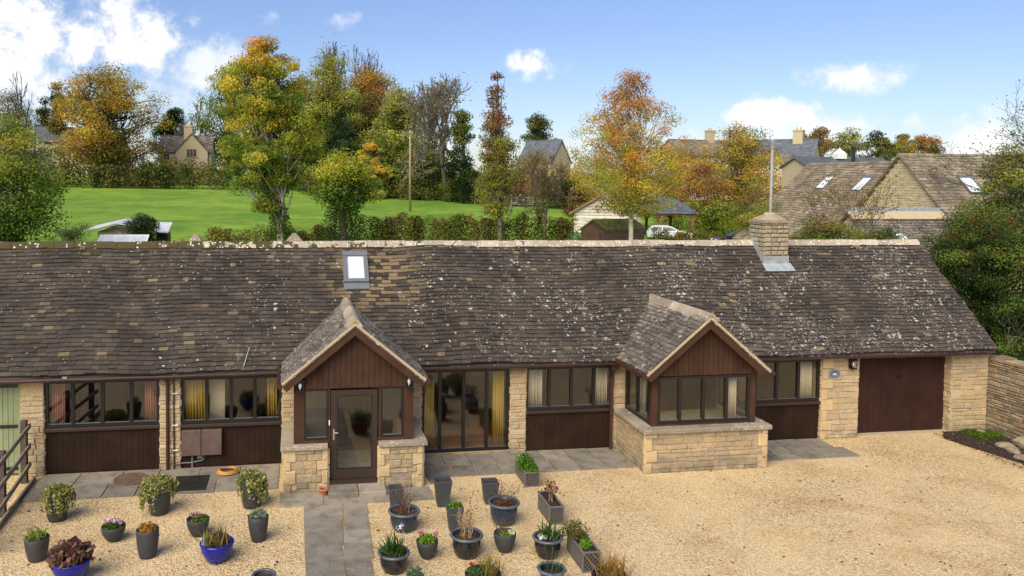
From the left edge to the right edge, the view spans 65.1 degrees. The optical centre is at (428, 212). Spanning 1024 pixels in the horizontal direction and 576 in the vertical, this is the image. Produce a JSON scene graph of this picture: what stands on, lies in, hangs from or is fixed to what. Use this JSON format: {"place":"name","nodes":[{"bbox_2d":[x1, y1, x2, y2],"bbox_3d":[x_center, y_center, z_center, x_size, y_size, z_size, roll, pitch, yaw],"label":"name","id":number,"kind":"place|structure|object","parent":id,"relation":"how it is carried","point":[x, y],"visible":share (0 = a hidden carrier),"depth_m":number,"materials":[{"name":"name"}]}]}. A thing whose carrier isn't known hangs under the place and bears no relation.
{"place":"outdoors","nodes":[
{"label":"outdoors","id":0,"kind":"place"},
{"bbox_2d":[21,463,278,502],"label":"terrace paving","id":1,"kind":"structure","parent":0,"point":[92,485],"depth_m":16.00,"materials":[{"name":"stone"}]},
{"bbox_2d":[175,475,209,490],"bbox_3d":[-4.751,5.394,15.910,0.660,0.028,0.740,0,3,-9],"label":"drain grate","id":2,"kind":"object","parent":1,"relation":"on","point":[193,482],"visible":0.94,"depth_m":15.90,"materials":[{"name":"black metal"}]},
{"bbox_2d":[303,502,373,575],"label":"entrance path","id":3,"kind":"structure","parent":0,"point":[323,530],"depth_m":13.47,"materials":[{"name":"stone"}]},
{"bbox_2d":[279,486,433,507],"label":"porch apron paving","id":4,"kind":"structure","parent":0,"point":[287,500],"depth_m":15.25,"materials":[{"name":"stone"}]},
{"bbox_2d":[0,433,1023,575],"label":"gravel yard","id":5,"kind":"structure","parent":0,"point":[976,496],"depth_m":14.37,"materials":[{"name":"beige gravel"}]},
{"bbox_2d":[0,419,31,517],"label":"post and rail fence","id":6,"kind":"object","parent":5,"relation":"on","point":[25,447],"visible":0.96,"depth_m":14.91,"materials":[{"name":"wood"}]},
{"bbox_2d":[19,526,50,562],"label":"tapered pot","id":7,"kind":"object","parent":5,"relation":"on","point":[36,545],"visible":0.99,"depth_m":12.65,"materials":[{"name":"ceramic"}]},
{"bbox_2d":[39,482,76,522],"bbox_3d":[-6.625,5.152,14.232,0.619,0.672,0.628,0,3,-9],"label":"ivy pot","id":8,"kind":"object","parent":5,"relation":"on","point":[56,499],"visible":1,"depth_m":14.09,"materials":[{"name":"plant"}]},
{"bbox_2d":[42,535,95,575],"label":"potted plant","id":9,"kind":"object","parent":5,"relation":"on","point":[73,556],"visible":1,"depth_m":11.96,"materials":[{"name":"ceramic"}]},
{"bbox_2d":[101,517,125,542],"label":"bowl pot","id":10,"kind":"object","parent":5,"relation":"on","point":[113,530],"visible":1,"depth_m":13.36,"materials":[{"name":"ceramic"}]},
{"bbox_2d":[136,502,158,559],"bbox_3d":[-4.549,5.142,12.898,0.358,0.851,0.358,0,3,-9],"label":"tapered pot","id":11,"kind":"object","parent":5,"relation":"on","point":[147,537],"visible":1,"depth_m":12.79,"materials":[{"name":"ceramic"}]},
{"bbox_2d":[138,473,179,515],"bbox_3d":[-4.933,5.121,14.545,0.616,0.741,0.716,3,3,43],"label":"ivy pot","id":12,"kind":"object","parent":5,"relation":"on","point":[156,493],"visible":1,"depth_m":14.40,"materials":[{"name":"plant"}]},
{"bbox_2d":[186,511,209,537],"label":"bowl pot","id":13,"kind":"object","parent":5,"relation":"on","point":[197,523],"visible":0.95,"depth_m":13.59,"materials":[{"name":"ceramic"}]},
{"bbox_2d":[186,522,233,564],"bbox_3d":[-3.498,5.303,12.732,0.762,0.566,0.650,0,3,-9],"label":"glazed bowl","id":14,"kind":"object","parent":5,"relation":"on","point":[217,548],"visible":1,"depth_m":12.68,"materials":[{"name":"ceramic"}]},
{"bbox_2d":[235,468,270,509],"bbox_3d":[-3.292,5.131,14.875,0.597,0.725,0.615,1,3,17],"label":"ivy pot","id":15,"kind":"object","parent":5,"relation":"on","point":[252,485],"visible":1,"depth_m":14.74,"materials":[{"name":"plant"}]},
{"bbox_2d":[248,507,268,542],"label":"tapered pot","id":16,"kind":"object","parent":5,"relation":"on","point":[258,522],"visible":1,"depth_m":13.40,"materials":[{"name":"ceramic"}]},
{"bbox_2d":[361,522,420,574],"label":"glazed pot","id":17,"kind":"object","parent":5,"relation":"on","point":[393,555],"visible":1,"depth_m":12.41,"materials":[{"name":"grey ceramic"}]},
{"bbox_2d":[388,475,419,532],"bbox_3d":[-0.420,5.088,13.949,0.587,0.952,0.636,0,3,-9],"label":"glazed pot","id":18,"kind":"object","parent":5,"relation":"on","point":[405,513],"visible":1,"depth_m":13.89,"materials":[{"name":"blue ceramic"}]},
{"bbox_2d":[416,530,438,559],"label":"bowl pot","id":19,"kind":"object","parent":5,"relation":"on","point":[427,543],"visible":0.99,"depth_m":12.87,"materials":[{"name":"ceramic"}]},
{"bbox_2d":[433,475,451,506],"bbox_3d":[0.266,5.269,15.044,0.316,0.507,0.316,0,3,-9],"label":"square planter","id":20,"kind":"object","parent":5,"relation":"on","point":[442,485],"visible":0.96,"depth_m":14.93,"materials":[{"name":"plastic"}]},
{"bbox_2d":[446,489,483,559],"bbox_3d":[0.629,5.082,13.063,0.594,1.063,0.591,-2,4,-45],"label":"glazed pot","id":21,"kind":"object","parent":5,"relation":"on","point":[466,541],"visible":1,"depth_m":12.97,"materials":[{"name":"grey ceramic"}]},
{"bbox_2d":[465,552,505,575],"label":"bowl pot","id":22,"kind":"object","parent":5,"relation":"on","point":[486,569],"visible":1,"depth_m":12.08,"materials":[{"name":"plant"}]},
{"bbox_2d":[492,518,515,553],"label":"bowl pot","id":23,"kind":"object","parent":5,"relation":"on","point":[504,537],"visible":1,"depth_m":13.12,"materials":[{"name":"ceramic"}]},
{"bbox_2d":[488,474,523,526],"bbox_3d":[1.383,5.154,14.284,0.644,0.829,0.588,1,3,11],"label":"glazed pot","id":24,"kind":"object","parent":5,"relation":"on","point":[504,507],"visible":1,"depth_m":14.17,"materials":[{"name":"blue ceramic"}]},
{"bbox_2d":[514,451,539,486],"bbox_3d":[1.998,5.200,16.353,0.423,0.567,0.834,0,3,-9],"label":"lattice trough","id":25,"kind":"object","parent":5,"relation":"on","point":[527,471],"visible":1,"depth_m":16.09,"materials":[{"name":"grey metal"}]},
{"bbox_2d":[537,477,564,524],"bbox_3d":[2.263,5.209,14.603,0.383,0.709,0.751,0,3,-9],"label":"lattice trough","id":26,"kind":"object","parent":5,"relation":"on","point":[549,503],"visible":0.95,"depth_m":14.51,"materials":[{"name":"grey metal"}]},
{"bbox_2d":[532,514,575,559],"bbox_3d":[2.063,5.310,13.003,0.708,0.642,0.726,0,3,-9],"label":"glazed pot","id":27,"kind":"object","parent":5,"relation":"on","point":[546,537],"visible":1,"depth_m":12.96,"materials":[{"name":"grey ceramic"}]},
{"bbox_2d":[536,540,574,575],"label":"pot","id":28,"kind":"object","parent":5,"relation":"on","point":[549,568],"visible":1,"depth_m":12.10,"materials":[{"name":"grey ceramic"}]},
{"bbox_2d":[559,518,600,572],"bbox_3d":[2.440,5.346,12.951,0.537,0.584,0.904,0,3,-9],"label":"lattice trough","id":29,"kind":"object","parent":5,"relation":"on","point":[582,541],"visible":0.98,"depth_m":12.82,"materials":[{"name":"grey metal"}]},
{"bbox_2d":[579,548,635,575],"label":"bowl pot","id":30,"kind":"object","parent":5,"relation":"on","point":[609,569],"visible":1,"depth_m":12.12,"materials":[{"name":"plant"}]},
{"bbox_2d":[943,431,1023,463],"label":"soil bed","id":31,"kind":"object","parent":5,"relation":"on","point":[975,440],"visible":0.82,"depth_m":18.81,"materials":[{"name":"brown soil"}]},
{"bbox_2d":[0,0,1023,174],"label":"sky","id":32,"kind":"structure","parent":0,"point":[894,68],"materials":[{"name":"blue"}]},
{"bbox_2d":[2,169,1023,360],"bbox_3d":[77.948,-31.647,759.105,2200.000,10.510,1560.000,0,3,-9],"label":"meadow","id":33,"kind":"structure","parent":0,"point":[190,212],"depth_m":103.30,"materials":[{"name":"green plant"}]},
{"bbox_2d":[0,88,39,171],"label":"woodland tree","id":34,"kind":"object","parent":33,"relation":"on","point":[9,113],"visible":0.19,"depth_m":186.28,"materials":[{"name":"green plant"}]},
{"bbox_2d":[0,112,72,241],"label":"apple tree","id":35,"kind":"object","parent":33,"relation":"on","point":[18,215],"visible":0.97,"depth_m":40.60,"materials":[{"name":"green plant"}]},
{"bbox_2d":[45,221,92,241],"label":"willow shrub","id":36,"kind":"object","parent":33,"relation":"on","point":[69,234],"visible":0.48,"depth_m":47.00,"materials":[{"name":"green plant"}]},
{"bbox_2d":[32,135,150,186],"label":"hedge","id":37,"kind":"object","parent":33,"relation":"on","point":[123,157],"visible":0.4,"depth_m":147.28,"materials":[{"name":"green plant"}]},
{"bbox_2d":[39,61,174,169],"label":"golden tree","id":38,"kind":"object","parent":33,"relation":"on","point":[95,116],"visible":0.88,"depth_m":146.21,"materials":[{"name":"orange plant"}]},
{"bbox_2d":[30,160,233,189],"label":"hedge","id":39,"kind":"object","parent":33,"relation":"on","point":[145,177],"visible":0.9,"depth_m":141.85,"materials":[{"name":"green plant"}]},
{"bbox_2d":[121,212,162,240],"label":"evergreen bush","id":40,"kind":"object","parent":33,"relation":"on","point":[148,223],"visible":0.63,"depth_m":50.95,"materials":[{"name":"green plant"}]},
{"bbox_2d":[147,107,184,162],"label":"woodland tree","id":41,"kind":"object","parent":33,"relation":"on","point":[175,112],"visible":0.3,"depth_m":181.00,"materials":[{"name":"green plant"}]},
{"bbox_2d":[135,152,217,184],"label":"hedge","id":42,"kind":"object","parent":33,"relation":"on","point":[175,163],"visible":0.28,"depth_m":153.97,"materials":[{"name":"green plant"}]},
{"bbox_2d":[158,124,215,182],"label":"stone cottage","id":43,"kind":"structure","parent":33,"relation":"on","point":[186,144],"depth_m":159.34,"materials":[{"name":"stone"}]},
{"bbox_2d":[188,63,249,179],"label":"woodland tree","id":44,"kind":"object","parent":33,"relation":"on","point":[205,122],"visible":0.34,"depth_m":178.05,"materials":[{"name":"green plant"}]},
{"bbox_2d":[215,34,325,240],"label":"hornbeam tree","id":45,"kind":"object","parent":33,"relation":"on","point":[267,102],"visible":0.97,"depth_m":64.50,"materials":[{"name":"green plant"}]},
{"bbox_2d":[205,223,339,240],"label":"hedge","id":46,"kind":"object","parent":33,"relation":"on","point":[303,235],"visible":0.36,"depth_m":67.81,"materials":[{"name":"green plant"}]},
{"bbox_2d":[282,46,375,191],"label":"woodland tree","id":47,"kind":"object","parent":33,"relation":"on","point":[329,96],"visible":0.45,"depth_m":140.80,"materials":[{"name":"green plant"}]},
{"bbox_2d":[311,110,359,182],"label":"woodland tree","id":48,"kind":"object","parent":33,"relation":"on","point":[343,134],"visible":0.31,"depth_m":132.63,"materials":[{"name":"green plant"}]},
{"bbox_2d":[305,147,383,241],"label":"ivy tree","id":49,"kind":"object","parent":33,"relation":"on","point":[343,188],"visible":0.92,"depth_m":63.96,"materials":[{"name":"green plant"}]},
{"bbox_2d":[356,139,393,198],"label":"woodland tree","id":50,"kind":"object","parent":33,"relation":"on","point":[378,159],"visible":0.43,"depth_m":127.72,"materials":[{"name":"yellow plant"}]},
{"bbox_2d":[346,61,408,149],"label":"woodland tree","id":51,"kind":"object","parent":33,"relation":"on","point":[369,111],"visible":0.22,"depth_m":150.38,"materials":[{"name":"orange plant"}]},
{"bbox_2d":[357,86,445,197],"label":"woodland tree","id":52,"kind":"object","parent":33,"relation":"on","point":[395,145],"visible":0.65,"depth_m":130.62,"materials":[{"name":"green plant"}]},
{"bbox_2d":[388,171,440,200],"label":"shrub","id":53,"kind":"object","parent":33,"relation":"on","point":[416,190],"visible":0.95,"depth_m":125.23,"materials":[{"name":"green plant"}]},
{"bbox_2d":[392,70,475,200],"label":"bare tree","id":54,"kind":"object","parent":33,"relation":"on","point":[420,104],"visible":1,"depth_m":118.93,"materials":[{"name":"grey plant"}]},
{"bbox_2d":[413,149,456,196],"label":"woodland tree","id":55,"kind":"object","parent":33,"relation":"on","point":[436,173],"visible":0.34,"depth_m":127.99,"materials":[{"name":"green plant"}]},
{"bbox_2d":[444,108,479,203],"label":"ivy clad tree","id":56,"kind":"object","parent":33,"relation":"on","point":[461,131],"visible":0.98,"depth_m":119.60,"materials":[{"name":"green plant"}]},
{"bbox_2d":[349,211,578,240],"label":"hedge","id":57,"kind":"object","parent":33,"relation":"on","point":[443,224],"visible":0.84,"depth_m":71.43,"materials":[{"name":"green plant"}]},
{"bbox_2d":[471,71,520,240],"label":"copper beech","id":58,"kind":"object","parent":33,"relation":"on","point":[496,167],"visible":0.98,"depth_m":67.49,"materials":[{"name":"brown plant"}]},
{"bbox_2d":[0,212,998,498],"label":"barn conversion","id":59,"kind":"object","parent":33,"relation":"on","point":[350,346],"visible":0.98,"depth_m":18.17,"materials":[{"name":"stone"}]},
{"bbox_2d":[0,384,18,473],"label":"plank door","id":60,"kind":"structure","parent":59,"relation":"in","point":[8,392],"depth_m":16.23,"materials":[{"name":"green paint"}]},
{"bbox_2d":[51,384,65,423],"bbox_3d":[-7.652,3.931,16.473,0.270,0.900,0.097,0,3,-9],"label":"curtain","id":61,"kind":"object","parent":59,"relation":"hanging from","point":[58,404],"visible":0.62,"depth_m":16.47,"materials":[{"name":"pink fabric"}]},
{"bbox_2d":[44,379,160,428],"bbox_3d":[-6.735,3.927,16.506,2.270,0.985,0.070,0,3,-9],"label":"window","id":62,"kind":"structure","parent":59,"relation":"in","point":[102,383],"depth_m":16.48,"materials":[{"name":"brown wood"}]},
{"bbox_2d":[145,381,156,419],"bbox_3d":[-5.851,3.937,16.770,0.240,0.900,0.101,0,3,-9],"label":"curtain","id":63,"kind":"object","parent":59,"relation":"hanging from","point":[150,402],"visible":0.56,"depth_m":16.77,"materials":[{"name":"pink fabric"}]},
{"bbox_2d":[185,380,204,419],"bbox_3d":[-4.953,3.940,16.919,0.420,0.900,0.094,0,3,-9],"label":"curtain","id":64,"kind":"object","parent":59,"relation":"hanging from","point":[194,399],"visible":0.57,"depth_m":16.91,"materials":[{"name":"yellow fabric"}]},
{"bbox_2d":[210,379,224,418],"bbox_3d":[-4.517,3.964,17.040,0.320,1.050,0.022,0,3,-9],"label":"curtain","id":65,"kind":"object","parent":59,"relation":"hanging from","point":[217,398],"visible":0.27,"depth_m":17.04,"materials":[{"name":"beige fabric"}]},
{"bbox_2d":[181,375,281,423],"bbox_3d":[-4.174,3.945,16.927,2.100,1.005,0.070,0,3,-9],"label":"window","id":66,"kind":"structure","parent":59,"relation":"in","point":[275,418],"depth_m":16.90,"materials":[{"name":"brown glass"}]},
{"bbox_2d":[331,388,376,478],"bbox_3d":[-1.474,4.379,15.765,0.915,1.775,0.126,0,3,-9],"label":"front door","id":67,"kind":"structure","parent":59,"relation":"in","point":[354,472],"depth_m":15.77,"materials":[{"name":"brown wood"}]},
{"bbox_2d":[424,373,433,448],"bbox_3d":[0.002,4.404,17.774,0.240,1.800,0.101,0,3,-9],"label":"curtain","id":68,"kind":"object","parent":59,"relation":"hanging from","point":[429,412],"visible":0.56,"depth_m":17.77,"materials":[{"name":"yellow fabric"}]},
{"bbox_2d":[421,369,509,452],"bbox_3d":[0.824,4.390,17.769,2.020,1.865,0.070,0,3,-9],"label":"window","id":69,"kind":"structure","parent":59,"relation":"in","point":[500,447],"depth_m":17.76,"materials":[{"name":"brown wood"}]},
{"bbox_2d":[492,371,503,445],"bbox_3d":[1.571,4.409,18.032,0.260,1.800,0.101,0,3,-9],"label":"curtain","id":70,"kind":"object","parent":59,"relation":"hanging from","point":[497,405],"visible":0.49,"depth_m":18.03,"materials":[{"name":"yellow fabric"}]},
{"bbox_2d":[528,369,542,405],"bbox_3d":[2.408,3.962,18.127,0.380,0.900,0.097,0,3,-9],"label":"curtain","id":71,"kind":"object","parent":59,"relation":"hanging from","point":[535,389],"visible":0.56,"depth_m":18.13,"materials":[{"name":"beige fabric"}]},
{"bbox_2d":[526,365,611,410],"bbox_3d":[3.207,3.963,18.141,2.080,0.995,0.070,0,3,-9],"label":"window","id":72,"kind":"structure","parent":59,"relation":"in","point":[592,405],"depth_m":18.12,"materials":[{"name":"brown glass"}]},
{"bbox_2d":[625,369,649,423],"bbox_3d":[4.643,3.977,17.632,0.070,1.040,1.260,0,3,-9],"label":"window","id":73,"kind":"structure","parent":59,"relation":"in","point":[635,411],"depth_m":17.65,"materials":[{"name":"brown glass"}]},
{"bbox_2d":[657,374,750,423],"bbox_3d":[5.899,3.978,17.081,2.110,0.997,0.070,0,3,-9],"label":"window","id":74,"kind":"structure","parent":59,"relation":"in","point":[726,377],"depth_m":17.06,"materials":[{"name":"brown wood"}]},
{"bbox_2d":[736,359,820,403],"bbox_3d":[8.318,3.993,18.982,2.200,1.025,0.070,0,3,-9],"label":"window","id":75,"kind":"structure","parent":59,"relation":"in","point":[776,377],"depth_m":19.02,"materials":[{"name":"brown glass"}]},
{"bbox_2d":[857,356,944,432],"bbox_3d":[11.616,4.399,19.687,2.560,2.020,0.085,0,3,-9],"label":"garage door","id":76,"kind":"structure","parent":59,"relation":"in","point":[896,394],"depth_m":19.70,"materials":[{"name":"brown wood"}]},
{"bbox_2d":[519,111,558,145],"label":"pine tree","id":77,"kind":"object","parent":33,"relation":"on","point":[537,127],"visible":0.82,"depth_m":171.54,"materials":[{"name":"green plant"}]},
{"bbox_2d":[500,144,579,239],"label":"bare fruit tree","id":78,"kind":"object","parent":33,"relation":"on","point":[547,182],"visible":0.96,"depth_m":66.29,"materials":[{"name":"brown plant"}]},
{"bbox_2d":[560,184,596,214],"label":"shrub","id":79,"kind":"object","parent":33,"relation":"on","point":[574,200],"visible":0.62,"depth_m":100.84,"materials":[{"name":"brown plant"}]},
{"bbox_2d":[578,218,645,239],"bbox_3d":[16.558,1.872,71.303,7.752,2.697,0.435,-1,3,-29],"label":"garden shed","id":80,"kind":"structure","parent":33,"relation":"on","point":[605,229],"depth_m":71.09,"materials":[{"name":"wood"}]},
{"bbox_2d":[556,68,696,239],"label":"birch tree","id":81,"kind":"object","parent":33,"relation":"on","point":[633,169],"visible":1,"depth_m":63.34,"materials":[{"name":"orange plant"}]},
{"bbox_2d":[636,197,698,234],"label":"carport","id":82,"kind":"object","parent":33,"relation":"on","point":[682,209],"visible":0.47,"depth_m":80.85,"materials":[{"name":"grey stone"}]},
{"bbox_2d":[643,140,715,205],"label":"olive tree","id":83,"kind":"object","parent":33,"relation":"on","point":[690,155],"visible":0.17,"depth_m":106.50,"materials":[{"name":"green plant"}]},
{"bbox_2d":[648,225,726,239],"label":"hedge","id":84,"kind":"object","parent":33,"relation":"on","point":[660,235],"visible":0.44,"depth_m":73.33,"materials":[{"name":"green plant"}]},
{"bbox_2d":[655,128,741,199],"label":"stone house","id":85,"kind":"structure","parent":33,"relation":"on","point":[710,140],"depth_m":136.12,"materials":[{"name":"stone"}]},
{"bbox_2d":[668,158,734,226],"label":"orange shrub","id":86,"kind":"object","parent":33,"relation":"on","point":[709,189],"visible":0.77,"depth_m":88.78,"materials":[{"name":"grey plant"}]},
{"bbox_2d":[651,199,760,229],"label":"hedge","id":87,"kind":"object","parent":33,"relation":"on","point":[674,220],"visible":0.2,"depth_m":88.25,"materials":[{"name":"green plant"}]},
{"bbox_2d":[688,198,738,236],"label":"laurel bush","id":88,"kind":"object","parent":33,"relation":"on","point":[715,215],"visible":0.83,"depth_m":82.35,"materials":[{"name":"green plant"}]},
{"bbox_2d":[685,120,788,219],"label":"yellow tree","id":89,"kind":"object","parent":33,"relation":"on","point":[739,153],"visible":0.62,"depth_m":96.80,"materials":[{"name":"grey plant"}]},
{"bbox_2d":[720,178,783,239],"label":"hazel bush","id":90,"kind":"object","parent":33,"relation":"on","point":[746,217],"visible":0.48,"depth_m":62.20,"materials":[{"name":"green plant"}]},
{"bbox_2d":[752,127,821,202],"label":"slate house","id":91,"kind":"structure","parent":33,"relation":"on","point":[798,144],"depth_m":130.97,"materials":[{"name":"stone"}]},
{"bbox_2d":[788,212,866,239],"bbox_3d":[15.808,2.447,32.058,3.737,4.982,3.555,2,3,32],"label":"rosehip bush","id":92,"kind":"object","parent":33,"relation":"on","point":[823,230],"visible":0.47,"depth_m":32.01,"materials":[{"name":"green plant"}]},
{"bbox_2d":[830,127,865,156],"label":"skyline tree","id":93,"kind":"object","parent":33,"relation":"on","point":[843,144],"visible":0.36,"depth_m":164.58,"materials":[{"name":"green plant"}]},
{"bbox_2d":[790,168,916,235],"bbox_3d":[18.196,1.207,35.069,4.724,7.254,6.030,1,3,18],"label":"thorn bush","id":94,"kind":"object","parent":33,"relation":"on","point":[815,204],"visible":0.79,"depth_m":34.52,"materials":[{"name":"brown plant"}]},
{"bbox_2d":[840,226,909,239],"bbox_3d":[17.027,2.750,30.368,2.568,4.550,2.559,2,3,27],"label":"hawthorn bush","id":95,"kind":"object","parent":33,"relation":"on","point":[887,234],"visible":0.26,"depth_m":30.16,"materials":[{"name":"green plant"}]},
{"bbox_2d":[732,153,1023,291],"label":"stone house","id":96,"kind":"structure","parent":33,"relation":"on","point":[921,219],"depth_m":48.33,"materials":[{"name":"stone"}]},
{"bbox_2d":[858,130,898,160],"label":"skyline tree","id":97,"kind":"object","parent":33,"relation":"on","point":[881,143],"visible":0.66,"depth_m":169.44,"materials":[{"name":"green plant"}]},
{"bbox_2d":[908,133,945,153],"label":"skyline tree","id":98,"kind":"object","parent":33,"relation":"on","point":[924,144],"visible":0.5,"depth_m":177.73,"materials":[{"name":"orange plant"}]},
{"bbox_2d":[893,79,1023,207],"bbox_3d":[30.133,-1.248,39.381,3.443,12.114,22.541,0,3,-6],"label":"silver birch","id":99,"kind":"object","parent":33,"relation":"on","point":[1013,134],"visible":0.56,"depth_m":43.48,"materials":[{"name":"grey plant"}]},
{"bbox_2d":[918,204,1023,348],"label":"cotoneaster tree","id":100,"kind":"object","parent":33,"relation":"on","point":[991,259],"visible":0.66,"depth_m":23.88,"materials":[{"name":"green plant"}]},
{"bbox_2d":[954,143,1023,296],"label":"rowan tree","id":101,"kind":"object","parent":33,"relation":"on","point":[1007,177],"visible":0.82,"depth_m":34.50,"materials":[{"name":"green plant"}]},
{"bbox_2d":[976,293,1023,360],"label":"elder bush","id":102,"kind":"object","parent":33,"relation":"on","point":[1014,326],"visible":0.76,"depth_m":21.70,"materials":[{"name":"green plant"}]},
{"bbox_2d":[985,354,1023,438],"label":"boundary wall","id":103,"kind":"structure","parent":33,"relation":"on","point":[1004,415],"depth_m":19.34,"materials":[{"name":"stone"}]},
{"bbox_2d":[424,447,634,477],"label":"patio paving","id":104,"kind":"structure","parent":0,"point":[560,460],"depth_m":17.30,"materials":[{"name":"stone"}]},
{"bbox_2d":[516,139,571,189],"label":"slate house","id":105,"kind":"structure","parent":0,"point":[557,147],"depth_m":148.34,"materials":[{"name":"stone"}]},
{"bbox_2d":[569,191,644,232],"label":"boarded barn","id":106,"kind":"structure","parent":0,"point":[584,214],"depth_m":83.67,"materials":[{"name":"white wood"}]},
{"bbox_2d":[767,438,859,461],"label":"garage side paving","id":107,"kind":"structure","parent":0,"point":[795,449],"depth_m":18.24,"materials":[{"name":"stone"}]},
{"bbox_2d":[779,147,885,188],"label":"house","id":108,"kind":"structure","parent":0,"point":[791,168],"depth_m":88.86,"materials":[{"name":"stone"}]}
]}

